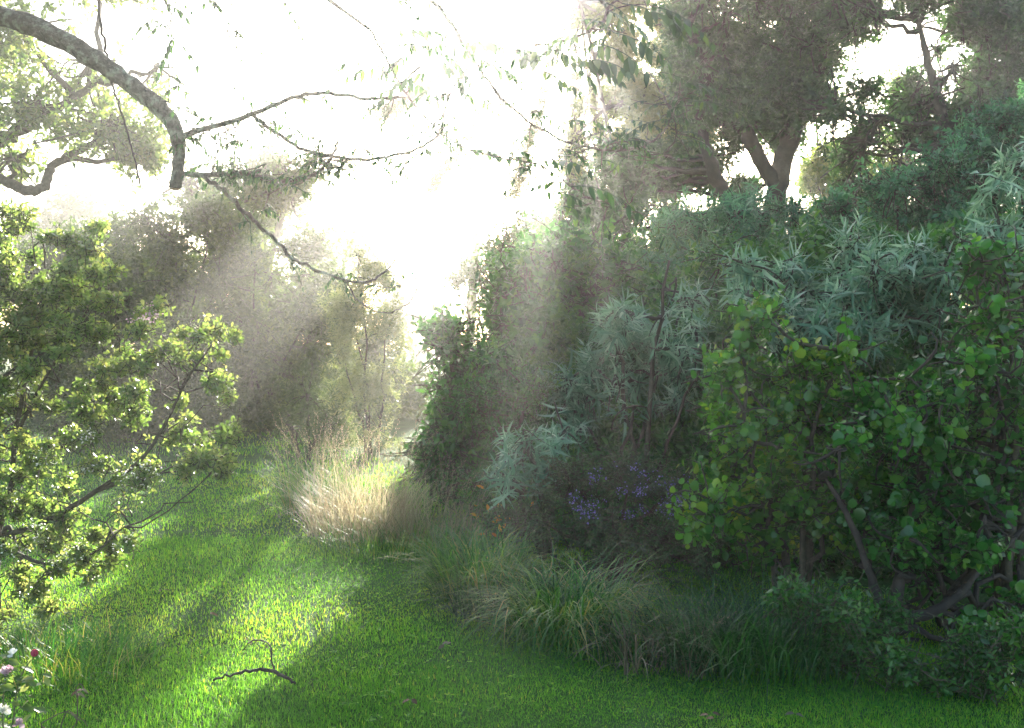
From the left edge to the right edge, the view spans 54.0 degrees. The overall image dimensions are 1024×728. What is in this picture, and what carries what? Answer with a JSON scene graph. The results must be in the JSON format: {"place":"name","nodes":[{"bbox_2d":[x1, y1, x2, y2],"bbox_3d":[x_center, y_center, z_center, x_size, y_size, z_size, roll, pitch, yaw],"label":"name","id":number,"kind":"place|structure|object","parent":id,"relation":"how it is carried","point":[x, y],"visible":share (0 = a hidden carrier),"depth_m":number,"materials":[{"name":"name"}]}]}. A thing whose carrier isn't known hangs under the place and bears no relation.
{"place":"outdoors","nodes":[
{"label":"outdoors","id":0,"kind":"place"},
{"bbox_2d":[0,0,1014,350],"label":"sky","id":1,"kind":"structure","parent":0,"point":[419,233],"materials":[{"name":"white"}]},
{"bbox_2d":[0,351,1023,727],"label":"lawn","id":2,"kind":"structure","parent":0,"point":[404,427],"depth_m":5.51,"materials":[{"name":"plant"}]},
{"bbox_2d":[0,648,51,727],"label":"rose bush","id":3,"kind":"object","parent":2,"relation":"on","point":[5,686],"visible":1,"depth_m":3.73,"materials":[{"name":"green plant"}]},
{"bbox_2d":[41,683,88,727],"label":"flower","id":4,"kind":"object","parent":2,"relation":"on","point":[76,716],"visible":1,"depth_m":3.95,"materials":[{"name":"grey plant"}]},
{"bbox_2d":[0,170,152,257],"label":"misty tree","id":5,"kind":"object","parent":2,"relation":"on","point":[75,207],"visible":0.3,"depth_m":33.18,"materials":[{"name":"green plant"}]},
{"bbox_2d":[71,688,81,697],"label":"flower","id":6,"kind":"object","parent":2,"relation":"on","point":[74,692],"visible":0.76,"depth_m":4.31,"materials":[{"name":"white plant"}]},
{"bbox_2d":[0,215,157,452],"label":"leafy bush","id":7,"kind":"object","parent":2,"relation":"on","point":[36,419],"visible":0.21,"depth_m":13.42,"materials":[{"name":"green plant"}]},
{"bbox_2d":[0,601,190,705],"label":"weedy grass","id":8,"kind":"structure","parent":2,"relation":"on","point":[121,642],"depth_m":4.90,"materials":[{"name":"green plant"}]},
{"bbox_2d":[0,0,198,202],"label":"broadleaf tree","id":9,"kind":"object","parent":2,"relation":"on","point":[30,114],"visible":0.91,"depth_m":9.45,"materials":[{"name":"green plant"}]},
{"bbox_2d":[0,196,254,629],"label":"flowering shrub","id":10,"kind":"object","parent":2,"relation":"on","point":[61,286],"visible":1,"depth_m":5.16,"materials":[{"name":"green plant"}]},
{"bbox_2d":[65,178,261,439],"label":"leafy bush","id":11,"kind":"object","parent":2,"relation":"on","point":[203,220],"visible":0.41,"depth_m":14.64,"materials":[{"name":"green plant"}]},
{"bbox_2d":[99,379,295,442],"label":"leafy bush","id":12,"kind":"object","parent":2,"relation":"on","point":[259,412],"visible":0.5,"depth_m":14.54,"materials":[{"name":"green plant"}]},
{"bbox_2d":[5,228,439,424],"bbox_3d":[-5.295,-0.445,17.932,8.550,4.382,4.335,0,2,0],"label":"dense bush","id":13,"kind":"object","parent":2,"relation":"on","point":[411,399],"visible":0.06,"depth_m":17.51,"materials":[{"name":"green plant"}]},
{"bbox_2d":[157,137,328,386],"bbox_3d":[-5.202,-1.732,19.556,3.334,5.437,3.978,0,2,0],"label":"hazy tree","id":14,"kind":"object","parent":2,"relation":"on","point":[283,205],"visible":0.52,"depth_m":19.09,"materials":[{"name":"green plant"}]},
{"bbox_2d":[213,634,295,683],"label":"fallen twig","id":15,"kind":"object","parent":2,"relation":"on","point":[274,671],"visible":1,"depth_m":4.53,"materials":[{"name":"brown wood"}]},
{"bbox_2d":[174,182,370,434],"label":"leafy bush","id":16,"kind":"object","parent":2,"relation":"on","point":[251,320],"visible":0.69,"depth_m":15.16,"materials":[{"name":"green plant"}]},
{"bbox_2d":[238,410,384,517],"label":"dry grass","id":17,"kind":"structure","parent":2,"relation":"on","point":[291,504],"depth_m":8.56,"materials":[{"name":"plant"}]},
{"bbox_2d":[268,344,365,461],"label":"leafy bush","id":18,"kind":"object","parent":2,"relation":"on","point":[310,399],"visible":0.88,"depth_m":12.09,"materials":[{"name":"green plant"}]},
{"bbox_2d":[285,206,396,343],"bbox_3d":[-6.167,-2.579,36.207,4.110,5.957,5.426,0,2,0],"label":"misty tree","id":19,"kind":"object","parent":2,"relation":"on","point":[347,228],"visible":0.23,"depth_m":35.66,"materials":[{"name":"green plant"}]},
{"bbox_2d":[251,417,461,543],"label":"dry grass","id":20,"kind":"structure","parent":2,"relation":"on","point":[348,506],"depth_m":7.65,"materials":[{"name":"plant"}]},
{"bbox_2d":[307,221,419,454],"bbox_3d":[-1.923,-0.302,12.989,1.578,3.120,1.336,0,2,0],"label":"tree","id":21,"kind":"object","parent":2,"relation":"on","point":[351,314],"visible":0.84,"depth_m":12.89,"materials":[{"name":"green plant"}]},
{"bbox_2d":[0,0,746,313],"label":"overhanging tree","id":22,"kind":"object","parent":2,"relation":"on","point":[75,47],"visible":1,"depth_m":4.93,"materials":[{"name":"green plant"}]},
{"bbox_2d":[295,498,493,567],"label":"dry grass","id":23,"kind":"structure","parent":2,"relation":"on","point":[366,541],"depth_m":7.16,"materials":[{"name":"plant"}]},
{"bbox_2d":[402,698,416,703],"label":"fallen leaf","id":24,"kind":"object","parent":2,"relation":"on","point":[413,700],"visible":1,"depth_m":4.22,"materials":[{"name":"plant"}]},
{"bbox_2d":[370,276,465,364],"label":"misty tree","id":25,"kind":"object","parent":2,"relation":"on","point":[420,297],"visible":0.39,"depth_m":41.32,"materials":[{"name":"green plant"}]},
{"bbox_2d":[347,449,502,547],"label":"dry grass","id":26,"kind":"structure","parent":2,"relation":"on","point":[426,514],"depth_m":7.56,"materials":[{"name":"plant"}]},
{"bbox_2d":[438,641,450,648],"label":"fallen leaf","id":27,"kind":"object","parent":2,"relation":"on","point":[441,645],"visible":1,"depth_m":4.96,"materials":[{"name":"grey plant"}]},
{"bbox_2d":[378,298,553,509],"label":"glossy bush","id":28,"kind":"object","parent":2,"relation":"on","point":[446,340],"visible":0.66,"depth_m":8.81,"materials":[{"name":"green plant"}]},
{"bbox_2d":[369,507,575,612],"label":"grass tussock","id":29,"kind":"object","parent":2,"relation":"on","point":[449,562],"depth_m":6.01,"materials":[{"name":"green plant"}]},
{"bbox_2d":[363,1,589,352],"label":"glare tree","id":30,"kind":"object","parent":2,"relation":"on","point":[435,181],"visible":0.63,"depth_m":27.62,"materials":[{"name":"green plant"}]},
{"bbox_2d":[428,351,562,542],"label":"orange flecked shrub","id":31,"kind":"object","parent":2,"relation":"on","point":[484,397],"visible":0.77,"depth_m":8.05,"materials":[{"name":"green plant"}]},
{"bbox_2d":[430,203,569,339],"bbox_3d":[-0.055,-0.814,16.837,2.469,3.738,2.720,0,2,0],"label":"hazy tree","id":32,"kind":"object","parent":2,"relation":"on","point":[465,272],"visible":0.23,"depth_m":16.39,"materials":[{"name":"green plant"}]},
{"bbox_2d":[404,555,606,629],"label":"grass tussock","id":33,"kind":"object","parent":2,"relation":"on","point":[455,608],"depth_m":5.61,"materials":[{"name":"green plant"}]},
{"bbox_2d":[476,402,587,559],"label":"silvery bush","id":34,"kind":"object","parent":2,"relation":"on","point":[553,445],"visible":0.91,"depth_m":6.91,"materials":[{"name":"green plant"}]},
{"bbox_2d":[466,210,647,421],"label":"broad bush","id":35,"kind":"object","parent":2,"relation":"on","point":[603,274],"visible":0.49,"depth_m":9.19,"materials":[{"name":"green plant"}]},
{"bbox_2d":[416,538,704,672],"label":"grass tussock","id":36,"kind":"object","parent":2,"relation":"on","point":[528,617],"depth_m":5.18,"materials":[{"name":"green plant"}]},
{"bbox_2d":[463,184,725,453],"bbox_3d":[1.354,-0.338,12.157,4.091,3.670,2.311,0,2,0],"label":"dense bush","id":37,"kind":"object","parent":2,"relation":"on","point":[630,245],"visible":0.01,"depth_m":11.95,"materials":[{"name":"green plant"}]},
{"bbox_2d":[487,223,728,488],"bbox_3d":[0.902,0.010,9.341,2.516,2.713,1.896,0,2,0],"label":"dense bush","id":38,"kind":"object","parent":2,"relation":"on","point":[549,314],"visible":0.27,"depth_m":8.94,"materials":[{"name":"green plant"}]},
{"bbox_2d":[485,434,748,594],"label":"tangled shrub","id":39,"kind":"object","parent":2,"relation":"on","point":[591,525],"visible":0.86,"depth_m":6.53,"materials":[{"name":"green plant"}]},
{"bbox_2d":[533,0,721,234],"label":"pale tree","id":40,"kind":"object","parent":2,"relation":"on","point":[607,103],"visible":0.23,"depth_m":18.25,"materials":[{"name":"green plant"}]},
{"bbox_2d":[473,403,788,567],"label":"dense bush","id":41,"kind":"object","parent":2,"relation":"on","point":[678,442],"visible":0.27,"depth_m":7.90,"materials":[{"name":"green plant"}]},
{"bbox_2d":[533,260,734,530],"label":"silvery bush","id":42,"kind":"object","parent":2,"relation":"on","point":[618,332],"visible":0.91,"depth_m":7.90,"materials":[{"name":"green plant"}]},
{"bbox_2d":[561,591,723,680],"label":"grass tussock","id":43,"kind":"object","parent":2,"relation":"on","point":[626,664],"depth_m":4.74,"materials":[{"name":"green plant"}]},
{"bbox_2d":[541,573,772,675],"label":"grass tussock","id":44,"kind":"object","parent":2,"relation":"on","point":[617,649],"depth_m":4.89,"materials":[{"name":"green plant"}]},
{"bbox_2d":[650,571,736,679],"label":"grass clump","id":45,"kind":"object","parent":2,"relation":"on","point":[691,669],"visible":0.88,"depth_m":4.67,"materials":[{"name":"green plant"}]},
{"bbox_2d":[700,711,719,718],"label":"fallen leaf","id":46,"kind":"object","parent":2,"relation":"on","point":[710,717],"visible":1,"depth_m":4.05,"materials":[{"name":"plant"}]},
{"bbox_2d":[553,0,900,248],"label":"forked tree","id":47,"kind":"object","parent":2,"relation":"on","point":[758,72],"visible":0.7,"depth_m":14.59,"materials":[{"name":"green plant"}]},
{"bbox_2d":[637,177,822,478],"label":"bluish bush","id":48,"kind":"object","parent":2,"relation":"on","point":[738,214],"visible":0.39,"depth_m":9.74,"materials":[{"name":"green plant"}]},
{"bbox_2d":[576,551,936,715],"bbox_3d":[1.200,1.298,4.885,1.528,0.654,1.591,2,3,41],"label":"grass tussock","id":49,"kind":"object","parent":2,"relation":"on","point":[764,641],"depth_m":4.67,"materials":[{"name":"green plant"}]},
{"bbox_2d":[659,282,895,598],"bbox_3d":[1.527,0.473,5.898,1.414,1.935,1.285,0,2,0],"label":"round leaved shrub","id":50,"kind":"object","parent":2,"relation":"on","point":[740,510],"visible":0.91,"depth_m":5.63,"materials":[{"name":"green plant"}]},
{"bbox_2d":[785,711,802,716],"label":"fallen leaf","id":51,"kind":"object","parent":2,"relation":"on","point":[791,712],"visible":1,"depth_m":4.08,"materials":[{"name":"grey plant"}]},
{"bbox_2d":[660,197,931,523],"bbox_3d":[2.418,0.028,8.357,2.473,2.933,1.858,0,2,0],"label":"dense bush","id":52,"kind":"object","parent":2,"relation":"on","point":[725,326],"visible":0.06,"depth_m":8.26,"materials":[{"name":"green plant"}]},
{"bbox_2d":[712,207,973,485],"bbox_3d":[2.347,0.130,7.122,2.021,2.522,1.588,0,2,0],"label":"silvery bush","id":53,"kind":"object","parent":2,"relation":"on","point":[865,291],"visible":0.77,"depth_m":6.80,"materials":[{"name":"green plant"}]},
{"bbox_2d":[786,57,915,216],"bbox_3d":[5.758,-2.037,16.611,2.768,6.206,2.411,0,2,0],"label":"slender tree","id":54,"kind":"object","parent":2,"relation":"on","point":[811,172],"visible":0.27,"depth_m":16.25,"materials":[{"name":"green plant"}]},
{"bbox_2d":[760,562,942,689],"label":"bush","id":55,"kind":"object","parent":2,"relation":"on","point":[840,609],"visible":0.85,"depth_m":4.61,"materials":[{"name":"green plant"}]},
{"bbox_2d":[702,191,1020,430],"bbox_3d":[4.362,-0.389,11.278,4.951,3.409,2.474,0,2,0],"label":"dense bush","id":56,"kind":"object","parent":2,"relation":"on","point":[871,219],"visible":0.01,"depth_m":11.04,"materials":[{"name":"green plant"}]},
{"bbox_2d":[780,519,991,583],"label":"dense bush","id":57,"kind":"object","parent":2,"relation":"on","point":[837,558],"visible":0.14,"depth_m":6.67,"materials":[{"name":"green plant"}]},
{"bbox_2d":[777,78,1023,286],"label":"leafy shrub","id":58,"kind":"object","parent":2,"relation":"on","point":[935,186],"visible":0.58,"depth_m":9.21,"materials":[{"name":"green plant"}]},
{"bbox_2d":[793,332,1023,644],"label":"round leaved shrub","id":59,"kind":"object","parent":2,"relation":"on","point":[925,436],"visible":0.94,"depth_m":5.17,"materials":[{"name":"green plant"}]},
{"bbox_2d":[798,0,1023,208],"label":"dense tree","id":60,"kind":"object","parent":2,"relation":"on","point":[982,30],"visible":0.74,"depth_m":13.27,"materials":[{"name":"green plant"}]},
{"bbox_2d":[819,201,1023,526],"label":"dense bush","id":61,"kind":"object","parent":2,"relation":"on","point":[943,237],"visible":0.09,"depth_m":7.05,"materials":[{"name":"green plant"}]},
{"bbox_2d":[860,597,1023,706],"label":"bush","id":62,"kind":"object","parent":2,"relation":"on","point":[980,662],"visible":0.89,"depth_m":4.33,"materials":[{"name":"green plant"}]},
{"bbox_2d":[921,226,1023,617],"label":"shrub","id":63,"kind":"object","parent":2,"relation":"on","point":[991,280],"visible":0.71,"depth_m":5.28,"materials":[{"name":"green plant"}]},
{"bbox_2d":[952,136,1023,424],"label":"silver shrub","id":64,"kind":"object","parent":2,"relation":"on","point":[1009,182],"visible":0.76,"depth_m":6.33,"materials":[{"name":"green plant"}]}
]}

